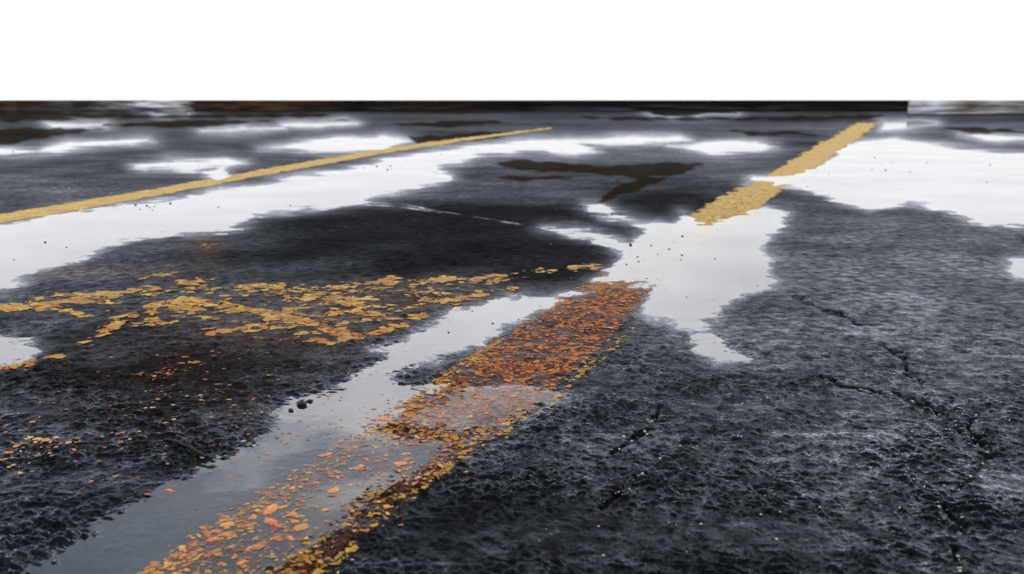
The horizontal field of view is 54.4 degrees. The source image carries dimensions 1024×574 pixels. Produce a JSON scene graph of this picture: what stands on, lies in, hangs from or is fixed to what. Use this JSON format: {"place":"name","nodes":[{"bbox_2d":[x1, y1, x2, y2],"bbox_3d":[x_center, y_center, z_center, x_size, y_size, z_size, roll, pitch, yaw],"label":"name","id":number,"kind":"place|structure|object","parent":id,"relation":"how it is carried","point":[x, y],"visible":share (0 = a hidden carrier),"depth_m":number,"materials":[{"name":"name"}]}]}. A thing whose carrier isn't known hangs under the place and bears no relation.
{"place":"outdoors","nodes":[
{"label":"outdoors","id":0,"kind":"place"},
{"bbox_2d":[0,111,1023,573],"bbox_3d":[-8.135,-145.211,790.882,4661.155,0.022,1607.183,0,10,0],"label":"asphalt ground","id":1,"kind":"structure","parent":0,"point":[860,329],"depth_m":1.94,"materials":[{"name":"black asphalt"}]},
{"bbox_2d":[163,438,207,457],"bbox_3d":[-0.475,0.232,1.448,0.116,0.008,0.006,9,14,41],"label":"twig","id":2,"kind":"object","parent":1,"relation":"on","point":[190,447],"visible":1,"depth_m":1.44,"materials":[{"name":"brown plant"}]},
{"bbox_2d":[0,127,551,223],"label":"yellow parking line","id":3,"kind":"object","parent":1,"relation":"on","point":[55,209],"visible":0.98,"depth_m":6.19,"materials":[{"name":"paint"}]},
{"bbox_2d":[0,243,604,455],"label":"worn paint marking","id":4,"kind":"object","parent":1,"relation":"on","point":[346,336],"visible":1,"depth_m":2.48,"materials":[{"name":"paint"}]},
{"bbox_2d":[0,282,644,573],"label":"paint flakes","id":5,"kind":"object","parent":1,"relation":"on","point":[227,519],"visible":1,"depth_m":1.27,"materials":[{"name":"orange paint"}]},
{"bbox_2d":[12,151,990,462],"bbox_3d":[0.271,-0.860,7.407,7.491,0.014,10.884,-6,12,-28],"label":"gravel debris","id":6,"kind":"object","parent":1,"relation":"on","point":[302,401],"visible":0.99,"depth_m":2.21,"materials":[{"name":"grey gravel"}]},
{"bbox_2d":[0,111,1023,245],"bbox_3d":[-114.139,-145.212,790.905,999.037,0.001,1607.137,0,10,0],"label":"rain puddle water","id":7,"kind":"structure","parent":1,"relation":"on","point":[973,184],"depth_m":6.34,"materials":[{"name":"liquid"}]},
{"bbox_2d":[148,120,880,573],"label":"yellow parking line","id":8,"kind":"object","parent":1,"relation":"on","point":[826,152],"visible":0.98,"depth_m":1.92,"materials":[{"name":"paint"}]},
{"bbox_2d":[538,393,1004,571],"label":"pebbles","id":9,"kind":"object","parent":1,"relation":"on","point":[959,570],"visible":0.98,"depth_m":1.34,"materials":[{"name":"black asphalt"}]},
{"bbox_2d":[0,0,1023,99],"label":"sky","id":10,"kind":"structure","parent":0,"point":[50,49],"materials":[{"name":"white"}]},
{"label":"parking lot ground","id":11,"kind":"structure","parent":0,"visible":0},
{"bbox_2d":[0,100,908,110],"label":"wall","id":12,"kind":"structure","parent":11,"relation":"on","point":[453,105],"depth_m":68.86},
{"bbox_2d":[907,100,1023,113],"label":"wall","id":13,"kind":"structure","parent":11,"relation":"on","point":[965,106],"depth_m":49.21,"materials":[{"name":"white"}]}
]}

